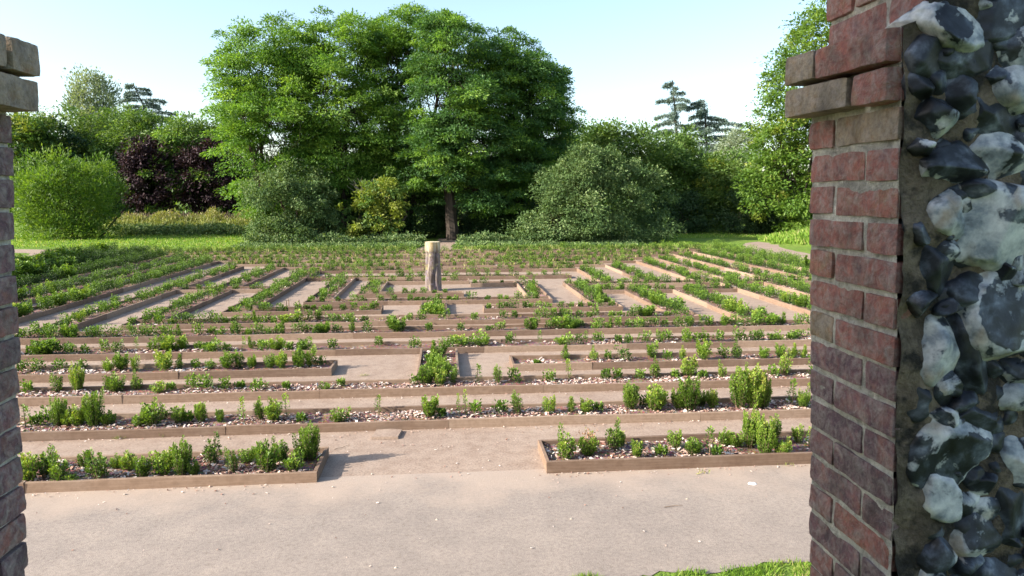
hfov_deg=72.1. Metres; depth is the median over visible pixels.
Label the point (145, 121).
broadleaf tree
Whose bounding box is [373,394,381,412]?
box plant
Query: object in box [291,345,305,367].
box plant
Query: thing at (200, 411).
box plant
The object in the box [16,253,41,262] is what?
box plant
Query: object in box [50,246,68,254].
box plant
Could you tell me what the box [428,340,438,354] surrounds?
box plant
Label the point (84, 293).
box plant
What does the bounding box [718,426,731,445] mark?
box plant
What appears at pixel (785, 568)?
ground
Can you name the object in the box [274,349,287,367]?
box plant
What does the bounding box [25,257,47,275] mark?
box plant
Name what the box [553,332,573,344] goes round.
box plant
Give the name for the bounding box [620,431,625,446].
box plant
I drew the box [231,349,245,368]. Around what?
box plant
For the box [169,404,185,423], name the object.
box plant
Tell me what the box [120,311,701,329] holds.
raised bed
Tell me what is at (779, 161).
broadleaf tree
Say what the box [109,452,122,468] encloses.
box plant
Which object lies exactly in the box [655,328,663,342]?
box plant
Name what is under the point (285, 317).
box plant
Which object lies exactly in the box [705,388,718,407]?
box plant
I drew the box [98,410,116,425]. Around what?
box plant
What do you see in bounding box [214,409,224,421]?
box plant
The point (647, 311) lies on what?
box plant
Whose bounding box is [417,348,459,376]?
raised bed
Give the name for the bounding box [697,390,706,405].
box plant
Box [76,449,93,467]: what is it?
box plant
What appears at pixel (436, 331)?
raised bed
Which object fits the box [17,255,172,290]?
raised bed
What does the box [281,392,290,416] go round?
box plant
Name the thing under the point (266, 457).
box plant
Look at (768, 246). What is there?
path
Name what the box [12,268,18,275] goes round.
box plant
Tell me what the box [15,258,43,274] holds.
box plant
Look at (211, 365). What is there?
box plant
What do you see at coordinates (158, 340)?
box plant
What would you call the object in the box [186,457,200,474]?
box plant
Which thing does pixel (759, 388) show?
box plant
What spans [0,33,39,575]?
brick wall
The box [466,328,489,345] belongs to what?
box plant
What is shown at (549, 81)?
false acacia
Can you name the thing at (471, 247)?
tall grass
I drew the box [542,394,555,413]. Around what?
box plant
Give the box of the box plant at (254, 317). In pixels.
[252,310,259,322]
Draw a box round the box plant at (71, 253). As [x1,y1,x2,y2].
[63,248,77,257]
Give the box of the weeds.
[71,244,811,474]
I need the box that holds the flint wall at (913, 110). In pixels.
[785,0,1023,575]
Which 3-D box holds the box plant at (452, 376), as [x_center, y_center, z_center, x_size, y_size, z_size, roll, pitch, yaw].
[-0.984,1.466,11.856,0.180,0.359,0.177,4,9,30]
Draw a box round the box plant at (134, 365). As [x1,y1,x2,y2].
[129,355,140,370]
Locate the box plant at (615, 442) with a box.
[605,416,623,449]
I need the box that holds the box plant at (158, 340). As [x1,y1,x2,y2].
[153,335,164,350]
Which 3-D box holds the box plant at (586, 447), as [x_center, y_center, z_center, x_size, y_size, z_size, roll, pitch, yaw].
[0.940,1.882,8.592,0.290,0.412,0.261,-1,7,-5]
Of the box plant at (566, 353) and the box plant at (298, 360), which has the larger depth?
the box plant at (566, 353)
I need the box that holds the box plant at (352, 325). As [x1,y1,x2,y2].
[348,319,354,331]
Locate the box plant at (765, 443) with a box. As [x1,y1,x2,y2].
[755,413,776,452]
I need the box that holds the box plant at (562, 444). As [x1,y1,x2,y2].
[556,422,578,459]
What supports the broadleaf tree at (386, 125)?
on the ground at (785, 568)
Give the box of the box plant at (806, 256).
[801,255,809,266]
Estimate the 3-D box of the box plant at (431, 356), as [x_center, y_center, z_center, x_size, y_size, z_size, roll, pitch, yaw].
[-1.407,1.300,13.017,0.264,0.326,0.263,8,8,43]
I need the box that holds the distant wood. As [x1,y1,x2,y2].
[10,165,808,217]
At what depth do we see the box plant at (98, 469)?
7.80 m
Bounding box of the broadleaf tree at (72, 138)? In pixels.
[14,113,100,229]
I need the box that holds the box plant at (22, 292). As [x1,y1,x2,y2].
[17,285,28,300]
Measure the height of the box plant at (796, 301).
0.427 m
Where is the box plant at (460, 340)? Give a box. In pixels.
[449,334,473,345]
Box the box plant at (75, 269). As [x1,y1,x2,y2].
[58,263,79,275]
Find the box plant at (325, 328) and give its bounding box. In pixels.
[315,320,330,332]
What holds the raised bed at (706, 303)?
on the garden floor
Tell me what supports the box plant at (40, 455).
in the raised bed at (219, 473)
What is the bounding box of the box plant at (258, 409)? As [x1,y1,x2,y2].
[253,396,264,419]
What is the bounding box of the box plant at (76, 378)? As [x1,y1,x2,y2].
[68,361,84,389]
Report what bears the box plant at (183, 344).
in the raised bed at (401, 347)
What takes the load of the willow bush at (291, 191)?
on the ground at (785, 568)
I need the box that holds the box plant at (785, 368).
[778,352,791,374]
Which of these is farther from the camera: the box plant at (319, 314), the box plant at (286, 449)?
the box plant at (319, 314)
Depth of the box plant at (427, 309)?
18.54 m
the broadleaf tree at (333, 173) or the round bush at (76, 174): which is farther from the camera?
the broadleaf tree at (333, 173)
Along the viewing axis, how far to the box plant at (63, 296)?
20.25 m
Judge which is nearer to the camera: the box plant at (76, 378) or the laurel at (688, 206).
the box plant at (76, 378)
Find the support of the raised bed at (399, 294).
on the garden floor
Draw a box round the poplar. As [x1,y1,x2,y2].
[60,63,122,143]
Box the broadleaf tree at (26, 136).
[6,104,74,227]
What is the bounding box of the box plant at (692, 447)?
[684,437,703,454]
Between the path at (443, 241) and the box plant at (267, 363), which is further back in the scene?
the path at (443, 241)
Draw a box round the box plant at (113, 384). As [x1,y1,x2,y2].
[101,371,126,392]
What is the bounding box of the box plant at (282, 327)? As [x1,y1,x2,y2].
[277,320,285,333]
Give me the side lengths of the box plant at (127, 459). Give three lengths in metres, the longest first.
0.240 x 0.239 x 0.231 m
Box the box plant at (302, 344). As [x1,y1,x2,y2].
[296,336,311,349]
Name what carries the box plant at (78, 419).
in the raised bed at (413, 417)
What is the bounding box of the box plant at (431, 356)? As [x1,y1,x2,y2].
[428,349,441,361]
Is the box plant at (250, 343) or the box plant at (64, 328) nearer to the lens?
the box plant at (250, 343)
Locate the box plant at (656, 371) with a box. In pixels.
[649,355,660,377]
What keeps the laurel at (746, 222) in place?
on the ground at (785, 568)
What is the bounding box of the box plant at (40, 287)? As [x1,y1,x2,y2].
[30,283,43,295]
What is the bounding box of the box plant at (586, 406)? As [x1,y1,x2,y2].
[579,397,593,411]
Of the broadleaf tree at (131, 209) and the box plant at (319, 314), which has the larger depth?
the broadleaf tree at (131, 209)
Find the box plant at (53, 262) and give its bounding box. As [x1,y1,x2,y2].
[46,257,67,271]
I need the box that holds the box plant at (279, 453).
[270,436,284,462]
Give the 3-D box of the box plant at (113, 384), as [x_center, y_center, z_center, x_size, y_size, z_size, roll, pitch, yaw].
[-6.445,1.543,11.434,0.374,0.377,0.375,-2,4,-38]
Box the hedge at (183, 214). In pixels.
[121,211,238,221]
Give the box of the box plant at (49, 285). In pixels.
[44,279,58,294]
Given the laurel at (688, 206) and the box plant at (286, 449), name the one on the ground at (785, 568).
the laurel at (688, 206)
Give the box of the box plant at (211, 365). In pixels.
[204,358,216,368]
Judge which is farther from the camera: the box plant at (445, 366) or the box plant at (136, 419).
the box plant at (445, 366)
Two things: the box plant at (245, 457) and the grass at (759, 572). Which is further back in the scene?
the box plant at (245, 457)
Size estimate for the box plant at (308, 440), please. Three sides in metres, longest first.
0.576 x 0.264 x 0.261 m
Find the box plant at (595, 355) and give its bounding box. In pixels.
[589,345,598,359]
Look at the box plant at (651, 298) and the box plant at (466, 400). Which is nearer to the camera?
the box plant at (466, 400)
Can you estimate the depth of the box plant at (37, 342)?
13.92 m
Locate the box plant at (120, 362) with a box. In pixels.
[112,351,129,370]
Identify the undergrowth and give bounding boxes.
[107,222,644,248]
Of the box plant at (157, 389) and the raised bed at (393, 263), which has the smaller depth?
the box plant at (157, 389)
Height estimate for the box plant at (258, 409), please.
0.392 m
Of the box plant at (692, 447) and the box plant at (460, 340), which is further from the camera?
the box plant at (460, 340)
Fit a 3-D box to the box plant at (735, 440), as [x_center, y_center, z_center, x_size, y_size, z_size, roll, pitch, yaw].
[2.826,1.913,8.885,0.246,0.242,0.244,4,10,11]
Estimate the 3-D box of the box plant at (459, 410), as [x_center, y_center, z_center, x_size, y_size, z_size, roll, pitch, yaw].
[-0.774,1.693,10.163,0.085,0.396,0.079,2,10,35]
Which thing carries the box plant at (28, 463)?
in the raised bed at (219, 473)
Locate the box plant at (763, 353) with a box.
[758,345,770,358]
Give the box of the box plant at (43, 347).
[30,338,61,354]
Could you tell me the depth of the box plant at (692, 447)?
8.60 m
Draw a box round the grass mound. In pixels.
[758,237,810,246]
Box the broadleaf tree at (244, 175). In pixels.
[196,105,257,217]
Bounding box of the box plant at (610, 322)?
[604,317,612,327]
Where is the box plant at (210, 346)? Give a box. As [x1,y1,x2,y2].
[200,336,223,351]
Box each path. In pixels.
[15,249,43,256]
[21,464,811,575]
[417,238,464,249]
[743,242,809,258]
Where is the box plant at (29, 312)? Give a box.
[19,298,33,315]
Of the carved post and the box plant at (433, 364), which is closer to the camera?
the box plant at (433, 364)
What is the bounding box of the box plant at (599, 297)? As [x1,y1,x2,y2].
[595,293,603,302]
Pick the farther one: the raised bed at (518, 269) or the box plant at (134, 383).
the raised bed at (518, 269)
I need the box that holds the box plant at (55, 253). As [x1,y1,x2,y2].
[45,249,60,260]
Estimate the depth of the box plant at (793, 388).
10.56 m
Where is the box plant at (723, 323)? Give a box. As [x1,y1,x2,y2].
[720,313,727,325]
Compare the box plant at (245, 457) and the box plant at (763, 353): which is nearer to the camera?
the box plant at (245, 457)
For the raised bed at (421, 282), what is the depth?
25.70 m
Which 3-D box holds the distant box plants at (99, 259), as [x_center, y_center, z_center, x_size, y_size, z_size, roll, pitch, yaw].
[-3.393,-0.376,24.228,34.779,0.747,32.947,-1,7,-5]
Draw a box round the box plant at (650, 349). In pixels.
[645,340,658,357]
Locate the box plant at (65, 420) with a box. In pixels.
[59,406,73,426]
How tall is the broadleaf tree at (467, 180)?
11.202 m
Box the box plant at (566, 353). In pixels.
[560,344,569,359]
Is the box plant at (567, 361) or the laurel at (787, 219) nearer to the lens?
the box plant at (567, 361)
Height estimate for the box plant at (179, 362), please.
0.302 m
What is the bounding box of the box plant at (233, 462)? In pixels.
[223,446,239,472]
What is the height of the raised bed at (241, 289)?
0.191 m
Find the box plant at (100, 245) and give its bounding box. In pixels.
[88,241,109,251]
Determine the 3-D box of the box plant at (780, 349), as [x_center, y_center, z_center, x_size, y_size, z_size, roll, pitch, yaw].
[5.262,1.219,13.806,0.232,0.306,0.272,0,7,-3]
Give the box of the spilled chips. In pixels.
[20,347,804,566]
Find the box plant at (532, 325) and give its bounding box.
[523,317,539,329]
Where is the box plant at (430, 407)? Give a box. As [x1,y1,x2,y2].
[420,393,439,417]
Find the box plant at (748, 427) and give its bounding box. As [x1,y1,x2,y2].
[741,404,762,447]
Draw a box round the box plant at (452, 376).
[447,364,458,383]
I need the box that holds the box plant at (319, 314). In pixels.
[314,306,322,319]
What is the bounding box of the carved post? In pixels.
[425,241,441,290]
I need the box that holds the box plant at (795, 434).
[790,423,803,442]
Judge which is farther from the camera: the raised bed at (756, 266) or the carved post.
the raised bed at (756, 266)
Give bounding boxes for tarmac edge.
[380,554,809,575]
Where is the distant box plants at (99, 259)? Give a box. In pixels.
[14,239,812,455]
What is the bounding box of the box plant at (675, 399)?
[670,388,684,409]
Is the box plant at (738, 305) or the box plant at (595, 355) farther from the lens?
the box plant at (738, 305)
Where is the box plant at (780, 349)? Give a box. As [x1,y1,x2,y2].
[774,342,786,356]
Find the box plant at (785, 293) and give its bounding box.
[781,290,791,301]
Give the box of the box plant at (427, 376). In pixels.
[417,365,433,384]
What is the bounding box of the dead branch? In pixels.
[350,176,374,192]
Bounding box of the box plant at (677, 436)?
[666,428,682,448]
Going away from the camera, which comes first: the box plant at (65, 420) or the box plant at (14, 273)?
the box plant at (65, 420)
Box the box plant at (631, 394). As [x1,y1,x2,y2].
[622,380,639,408]
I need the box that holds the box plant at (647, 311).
[637,304,654,315]
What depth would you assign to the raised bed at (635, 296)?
21.16 m
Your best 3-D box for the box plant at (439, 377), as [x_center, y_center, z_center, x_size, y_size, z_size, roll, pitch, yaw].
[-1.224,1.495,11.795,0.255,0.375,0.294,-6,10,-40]
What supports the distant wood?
on the ground at (785, 568)
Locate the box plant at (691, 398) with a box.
[676,372,700,410]
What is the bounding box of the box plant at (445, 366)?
[435,360,449,373]
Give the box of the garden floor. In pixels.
[15,247,812,476]
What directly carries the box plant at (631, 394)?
in the raised bed at (413, 417)
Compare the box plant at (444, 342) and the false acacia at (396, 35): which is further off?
the false acacia at (396, 35)
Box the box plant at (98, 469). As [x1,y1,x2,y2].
[83,448,110,478]
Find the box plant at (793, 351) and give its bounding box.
[787,342,798,357]
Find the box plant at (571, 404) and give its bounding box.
[566,396,576,412]
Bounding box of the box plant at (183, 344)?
[179,334,189,349]
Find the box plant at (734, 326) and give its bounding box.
[731,325,737,341]
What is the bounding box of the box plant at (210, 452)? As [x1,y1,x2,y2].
[201,430,223,464]
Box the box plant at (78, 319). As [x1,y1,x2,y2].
[75,309,86,322]
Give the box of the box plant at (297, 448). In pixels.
[292,433,311,461]
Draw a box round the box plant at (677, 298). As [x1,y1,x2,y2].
[665,295,685,308]
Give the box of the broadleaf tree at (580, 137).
[548,113,623,219]
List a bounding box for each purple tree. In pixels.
[114,135,185,215]
[164,130,248,219]
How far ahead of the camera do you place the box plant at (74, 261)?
29.80 m
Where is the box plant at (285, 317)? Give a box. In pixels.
[275,309,303,322]
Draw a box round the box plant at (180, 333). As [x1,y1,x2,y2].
[174,324,182,335]
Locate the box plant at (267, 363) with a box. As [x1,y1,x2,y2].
[262,352,274,367]
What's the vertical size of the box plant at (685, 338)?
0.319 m
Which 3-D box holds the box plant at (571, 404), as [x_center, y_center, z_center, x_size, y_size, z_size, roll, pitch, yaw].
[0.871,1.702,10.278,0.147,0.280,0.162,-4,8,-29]
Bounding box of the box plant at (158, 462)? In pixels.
[148,446,173,475]
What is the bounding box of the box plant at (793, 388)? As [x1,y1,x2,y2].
[786,378,797,404]
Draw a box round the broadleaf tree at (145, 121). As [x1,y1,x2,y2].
[78,104,190,178]
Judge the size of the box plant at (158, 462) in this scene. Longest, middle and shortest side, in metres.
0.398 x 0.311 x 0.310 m
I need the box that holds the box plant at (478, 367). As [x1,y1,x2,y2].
[475,363,481,382]
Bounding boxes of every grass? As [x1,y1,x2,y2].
[11,230,774,249]
[129,243,710,251]
[571,557,811,575]
[757,226,809,244]
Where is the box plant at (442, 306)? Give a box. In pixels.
[428,303,445,313]
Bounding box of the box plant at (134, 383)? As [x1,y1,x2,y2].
[130,369,142,389]
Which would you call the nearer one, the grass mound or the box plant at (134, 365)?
the box plant at (134, 365)
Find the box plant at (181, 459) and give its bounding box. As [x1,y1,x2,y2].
[171,434,192,475]
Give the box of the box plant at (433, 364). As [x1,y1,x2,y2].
[425,355,438,369]
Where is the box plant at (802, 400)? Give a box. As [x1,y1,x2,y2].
[796,388,810,406]
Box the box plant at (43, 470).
[34,444,55,477]
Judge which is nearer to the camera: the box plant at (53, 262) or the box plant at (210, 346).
the box plant at (210, 346)
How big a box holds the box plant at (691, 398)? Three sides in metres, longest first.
0.601 x 0.401 x 0.388 m
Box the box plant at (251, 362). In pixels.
[247,353,256,368]
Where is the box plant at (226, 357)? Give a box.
[219,350,233,367]
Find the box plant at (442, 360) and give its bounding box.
[437,354,446,366]
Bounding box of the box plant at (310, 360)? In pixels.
[304,344,316,366]
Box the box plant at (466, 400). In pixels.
[462,389,467,413]
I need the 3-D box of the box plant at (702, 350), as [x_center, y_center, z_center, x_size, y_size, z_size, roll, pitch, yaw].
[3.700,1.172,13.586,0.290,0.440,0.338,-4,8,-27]
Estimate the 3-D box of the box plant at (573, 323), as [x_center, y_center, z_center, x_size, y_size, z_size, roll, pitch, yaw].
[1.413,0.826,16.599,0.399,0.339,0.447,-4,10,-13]
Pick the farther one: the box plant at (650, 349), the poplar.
the poplar
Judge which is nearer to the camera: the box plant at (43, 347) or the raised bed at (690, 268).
the box plant at (43, 347)
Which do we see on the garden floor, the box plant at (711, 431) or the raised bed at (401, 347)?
the raised bed at (401, 347)
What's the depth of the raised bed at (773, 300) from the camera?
21.43 m
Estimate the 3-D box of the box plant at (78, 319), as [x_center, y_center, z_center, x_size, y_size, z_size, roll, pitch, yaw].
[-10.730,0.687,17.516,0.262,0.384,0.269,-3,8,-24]
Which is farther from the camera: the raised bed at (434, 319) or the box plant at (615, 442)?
the raised bed at (434, 319)
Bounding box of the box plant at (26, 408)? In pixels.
[20,404,31,426]
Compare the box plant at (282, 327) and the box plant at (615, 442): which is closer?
the box plant at (615, 442)
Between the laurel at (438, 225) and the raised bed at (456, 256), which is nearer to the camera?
the raised bed at (456, 256)
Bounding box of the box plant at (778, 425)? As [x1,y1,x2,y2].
[768,413,781,438]
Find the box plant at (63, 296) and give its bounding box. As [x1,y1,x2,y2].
[51,289,69,305]
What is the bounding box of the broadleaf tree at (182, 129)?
[139,110,236,214]
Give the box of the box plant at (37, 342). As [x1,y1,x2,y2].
[29,337,58,354]
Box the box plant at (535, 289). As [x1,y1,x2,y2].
[529,283,540,295]
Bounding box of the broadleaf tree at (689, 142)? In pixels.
[652,123,736,227]
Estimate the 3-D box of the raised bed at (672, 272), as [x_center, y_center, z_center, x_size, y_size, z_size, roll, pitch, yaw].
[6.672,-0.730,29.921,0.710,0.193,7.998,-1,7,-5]
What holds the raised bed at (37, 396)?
on the garden floor
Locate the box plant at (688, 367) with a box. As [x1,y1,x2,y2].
[680,354,698,375]
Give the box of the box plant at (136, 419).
[131,411,145,426]
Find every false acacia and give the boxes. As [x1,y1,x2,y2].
[191,10,340,221]
[261,5,418,233]
[336,0,458,236]
[389,8,543,239]
[464,25,590,229]
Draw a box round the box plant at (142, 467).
[133,455,150,476]
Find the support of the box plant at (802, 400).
in the raised bed at (413, 417)
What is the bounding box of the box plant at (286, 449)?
[278,439,289,459]
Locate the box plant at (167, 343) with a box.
[159,333,186,350]
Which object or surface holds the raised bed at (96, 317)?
on the garden floor
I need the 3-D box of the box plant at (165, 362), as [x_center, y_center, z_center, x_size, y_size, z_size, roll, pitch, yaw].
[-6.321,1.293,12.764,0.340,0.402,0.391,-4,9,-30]
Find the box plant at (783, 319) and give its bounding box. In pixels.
[779,311,785,324]
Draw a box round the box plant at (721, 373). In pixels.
[717,359,726,376]
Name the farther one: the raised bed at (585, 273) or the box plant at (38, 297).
the raised bed at (585, 273)
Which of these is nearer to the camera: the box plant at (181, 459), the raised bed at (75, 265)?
the box plant at (181, 459)
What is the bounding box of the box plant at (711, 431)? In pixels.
[703,425,714,453]
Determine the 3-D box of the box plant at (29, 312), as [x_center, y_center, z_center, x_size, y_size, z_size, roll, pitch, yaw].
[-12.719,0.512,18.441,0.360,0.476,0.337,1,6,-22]
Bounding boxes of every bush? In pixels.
[9,143,132,240]
[234,159,345,242]
[334,166,411,241]
[498,141,686,243]
[674,144,749,231]
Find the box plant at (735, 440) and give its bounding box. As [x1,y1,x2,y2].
[727,430,744,446]
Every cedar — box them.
[113,83,178,211]
[652,81,712,146]
[682,99,753,173]
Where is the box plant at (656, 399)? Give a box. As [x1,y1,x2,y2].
[644,383,668,410]
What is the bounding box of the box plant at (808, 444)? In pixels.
[804,426,811,446]
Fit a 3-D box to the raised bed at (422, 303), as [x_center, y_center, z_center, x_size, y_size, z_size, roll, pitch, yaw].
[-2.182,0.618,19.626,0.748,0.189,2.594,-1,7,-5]
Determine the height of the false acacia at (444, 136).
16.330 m
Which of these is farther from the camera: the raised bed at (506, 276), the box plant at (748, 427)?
the raised bed at (506, 276)
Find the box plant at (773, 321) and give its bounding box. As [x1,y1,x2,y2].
[748,308,779,324]
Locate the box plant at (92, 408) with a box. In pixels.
[81,386,104,426]
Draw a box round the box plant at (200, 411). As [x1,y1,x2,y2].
[193,401,206,421]
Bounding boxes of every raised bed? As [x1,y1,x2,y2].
[14,319,809,344]
[15,258,195,304]
[15,360,337,382]
[16,369,810,406]
[16,395,811,441]
[17,253,147,282]
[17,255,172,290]
[18,261,219,323]
[18,446,328,492]
[21,334,810,361]
[31,266,243,331]
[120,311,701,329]
[136,289,232,319]
[164,248,709,253]
[168,251,692,256]
[177,286,269,293]
[191,253,672,259]
[213,256,653,263]
[221,305,383,316]
[224,267,284,285]
[233,271,317,307]
[237,259,635,266]
[275,263,604,269]
[303,267,576,273]
[303,296,552,306]
[307,273,571,281]
[312,277,355,298]
[357,291,463,297]
[360,279,388,291]
[388,278,469,284]
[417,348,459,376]
[419,300,446,313]
[470,281,515,286]
[483,302,622,312]
[509,349,812,371]
[515,281,548,295]
[538,430,812,473]
[563,279,811,287]
[566,284,615,302]
[577,268,611,280]
[594,286,737,293]
[605,264,653,280]
[625,289,690,310]
[636,260,705,279]
[654,257,743,278]
[673,254,786,278]
[673,289,766,319]
[693,251,810,278]
[718,250,809,271]
[718,282,811,315]
[764,282,809,297]
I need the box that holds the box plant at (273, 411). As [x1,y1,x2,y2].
[263,396,283,421]
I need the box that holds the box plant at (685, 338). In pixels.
[680,328,692,341]
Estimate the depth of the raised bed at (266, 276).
27.20 m
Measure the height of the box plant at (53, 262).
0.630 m
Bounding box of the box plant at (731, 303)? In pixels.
[722,298,742,311]
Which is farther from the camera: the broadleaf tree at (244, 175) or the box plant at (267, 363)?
the broadleaf tree at (244, 175)
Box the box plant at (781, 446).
[773,435,792,452]
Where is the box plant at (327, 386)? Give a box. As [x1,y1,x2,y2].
[317,381,330,389]
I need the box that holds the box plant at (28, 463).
[17,451,39,481]
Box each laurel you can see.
[300,177,379,233]
[365,177,462,237]
[411,172,488,234]
[460,187,541,236]
[628,188,717,234]
[709,178,789,234]
[771,191,802,230]
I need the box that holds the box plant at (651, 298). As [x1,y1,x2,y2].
[648,291,665,303]
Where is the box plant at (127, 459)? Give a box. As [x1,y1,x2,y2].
[117,450,138,470]
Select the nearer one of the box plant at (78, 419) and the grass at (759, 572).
the grass at (759, 572)
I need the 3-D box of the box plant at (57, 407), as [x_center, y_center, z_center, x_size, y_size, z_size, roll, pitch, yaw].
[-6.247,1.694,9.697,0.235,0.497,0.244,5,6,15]
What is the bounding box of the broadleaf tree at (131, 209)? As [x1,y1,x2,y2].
[78,146,159,221]
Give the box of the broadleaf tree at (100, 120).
[47,100,140,203]
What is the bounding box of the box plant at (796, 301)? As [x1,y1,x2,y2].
[792,292,809,306]
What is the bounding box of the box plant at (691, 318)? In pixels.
[686,313,693,324]
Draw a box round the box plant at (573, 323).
[564,316,579,328]
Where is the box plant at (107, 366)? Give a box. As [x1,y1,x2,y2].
[100,357,114,371]
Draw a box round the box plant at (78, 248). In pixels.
[76,245,83,255]
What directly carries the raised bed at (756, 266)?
on the garden floor
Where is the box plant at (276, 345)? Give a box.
[267,335,285,349]
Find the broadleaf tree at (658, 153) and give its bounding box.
[577,116,699,220]
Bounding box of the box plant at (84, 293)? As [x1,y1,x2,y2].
[67,285,90,301]
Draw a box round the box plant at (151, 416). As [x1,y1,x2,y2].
[139,397,165,425]
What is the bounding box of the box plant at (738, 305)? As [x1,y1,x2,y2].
[736,301,743,314]
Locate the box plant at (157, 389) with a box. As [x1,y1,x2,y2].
[147,380,167,392]
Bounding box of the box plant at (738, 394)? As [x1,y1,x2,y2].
[728,362,751,408]
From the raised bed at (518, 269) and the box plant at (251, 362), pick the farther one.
the raised bed at (518, 269)
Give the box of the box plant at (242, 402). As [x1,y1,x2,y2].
[236,396,245,421]
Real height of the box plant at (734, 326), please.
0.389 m
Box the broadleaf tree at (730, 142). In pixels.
[712,123,761,217]
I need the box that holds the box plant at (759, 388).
[744,362,767,409]
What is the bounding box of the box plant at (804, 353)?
[798,344,807,357]
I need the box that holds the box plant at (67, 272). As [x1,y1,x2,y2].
[52,265,76,278]
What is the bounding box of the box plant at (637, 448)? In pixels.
[630,439,643,456]
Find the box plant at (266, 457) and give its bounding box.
[253,438,281,471]
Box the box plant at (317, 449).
[315,427,320,461]
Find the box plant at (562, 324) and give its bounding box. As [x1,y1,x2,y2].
[551,314,578,328]
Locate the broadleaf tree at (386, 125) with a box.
[347,123,420,215]
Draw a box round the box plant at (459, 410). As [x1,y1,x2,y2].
[456,393,460,414]
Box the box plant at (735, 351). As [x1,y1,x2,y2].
[730,338,742,358]
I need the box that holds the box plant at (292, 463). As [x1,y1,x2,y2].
[280,450,304,471]
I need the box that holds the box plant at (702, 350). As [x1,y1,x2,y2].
[695,338,712,359]
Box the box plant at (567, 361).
[565,358,571,378]
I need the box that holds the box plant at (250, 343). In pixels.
[248,336,254,348]
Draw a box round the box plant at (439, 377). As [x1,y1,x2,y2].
[431,367,446,385]
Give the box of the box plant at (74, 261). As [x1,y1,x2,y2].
[51,255,77,267]
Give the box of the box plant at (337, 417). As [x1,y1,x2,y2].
[328,406,352,422]
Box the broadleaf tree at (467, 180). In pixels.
[422,132,491,227]
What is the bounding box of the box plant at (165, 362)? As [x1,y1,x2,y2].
[153,349,173,370]
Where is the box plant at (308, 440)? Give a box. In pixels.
[298,419,319,461]
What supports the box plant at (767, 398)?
in the raised bed at (413, 417)
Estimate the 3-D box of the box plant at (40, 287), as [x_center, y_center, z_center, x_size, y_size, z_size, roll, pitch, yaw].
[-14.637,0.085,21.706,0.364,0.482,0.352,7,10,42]
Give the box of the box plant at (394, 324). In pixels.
[385,315,406,331]
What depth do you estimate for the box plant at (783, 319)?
17.25 m
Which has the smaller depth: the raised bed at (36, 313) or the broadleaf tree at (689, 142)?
the raised bed at (36, 313)
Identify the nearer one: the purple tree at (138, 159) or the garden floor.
the garden floor
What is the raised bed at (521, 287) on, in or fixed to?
on the garden floor
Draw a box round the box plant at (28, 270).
[15,262,33,275]
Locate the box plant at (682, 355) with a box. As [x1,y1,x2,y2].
[679,345,686,359]
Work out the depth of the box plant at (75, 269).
27.18 m
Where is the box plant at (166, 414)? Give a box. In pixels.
[159,402,169,419]
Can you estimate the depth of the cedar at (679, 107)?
91.78 m
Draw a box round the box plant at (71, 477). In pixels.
[63,473,79,479]
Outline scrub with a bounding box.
[97,207,254,235]
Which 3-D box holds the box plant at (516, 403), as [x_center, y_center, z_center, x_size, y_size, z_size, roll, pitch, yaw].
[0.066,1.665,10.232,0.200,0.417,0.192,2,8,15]
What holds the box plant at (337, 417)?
in the raised bed at (413, 417)
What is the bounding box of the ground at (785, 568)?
[11,200,810,575]
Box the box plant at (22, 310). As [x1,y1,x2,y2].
[13,303,29,316]
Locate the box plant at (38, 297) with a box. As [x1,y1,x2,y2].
[35,293,46,307]
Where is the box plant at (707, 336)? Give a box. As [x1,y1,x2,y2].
[701,327,709,340]
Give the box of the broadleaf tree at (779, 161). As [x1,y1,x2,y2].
[728,0,830,231]
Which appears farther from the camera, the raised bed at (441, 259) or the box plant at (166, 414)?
the raised bed at (441, 259)
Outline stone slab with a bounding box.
[371,429,402,438]
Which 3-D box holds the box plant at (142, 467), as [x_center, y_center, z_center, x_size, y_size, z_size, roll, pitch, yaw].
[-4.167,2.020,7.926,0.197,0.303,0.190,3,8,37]
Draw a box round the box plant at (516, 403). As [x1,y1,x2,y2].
[510,391,523,414]
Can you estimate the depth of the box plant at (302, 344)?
14.38 m
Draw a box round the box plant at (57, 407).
[48,395,67,426]
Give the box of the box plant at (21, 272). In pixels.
[15,265,25,277]
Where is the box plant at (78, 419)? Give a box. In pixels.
[65,404,85,425]
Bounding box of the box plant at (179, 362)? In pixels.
[175,353,183,368]
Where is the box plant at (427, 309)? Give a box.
[419,301,437,313]
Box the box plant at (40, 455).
[39,450,57,465]
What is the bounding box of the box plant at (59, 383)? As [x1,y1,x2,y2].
[49,373,62,392]
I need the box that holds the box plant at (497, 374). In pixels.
[493,364,502,382]
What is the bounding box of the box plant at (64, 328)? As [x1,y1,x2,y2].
[58,323,79,337]
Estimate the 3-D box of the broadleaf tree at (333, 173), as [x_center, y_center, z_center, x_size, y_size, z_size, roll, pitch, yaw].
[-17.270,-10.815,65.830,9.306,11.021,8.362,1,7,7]
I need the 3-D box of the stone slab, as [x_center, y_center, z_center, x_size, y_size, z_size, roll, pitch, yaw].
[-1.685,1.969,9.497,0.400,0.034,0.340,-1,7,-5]
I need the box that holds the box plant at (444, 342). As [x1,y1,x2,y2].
[437,336,447,353]
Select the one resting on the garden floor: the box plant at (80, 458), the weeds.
the weeds
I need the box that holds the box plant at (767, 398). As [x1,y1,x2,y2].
[757,377,772,408]
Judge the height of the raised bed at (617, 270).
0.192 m
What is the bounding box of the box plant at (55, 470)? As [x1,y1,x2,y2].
[46,447,70,480]
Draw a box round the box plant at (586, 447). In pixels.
[576,425,599,456]
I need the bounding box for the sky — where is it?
[0,0,828,194]
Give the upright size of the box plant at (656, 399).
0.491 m
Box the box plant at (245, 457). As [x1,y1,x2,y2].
[237,446,255,463]
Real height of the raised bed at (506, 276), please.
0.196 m
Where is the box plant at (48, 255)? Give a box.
[41,248,50,259]
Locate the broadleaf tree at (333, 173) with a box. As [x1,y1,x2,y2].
[275,126,354,196]

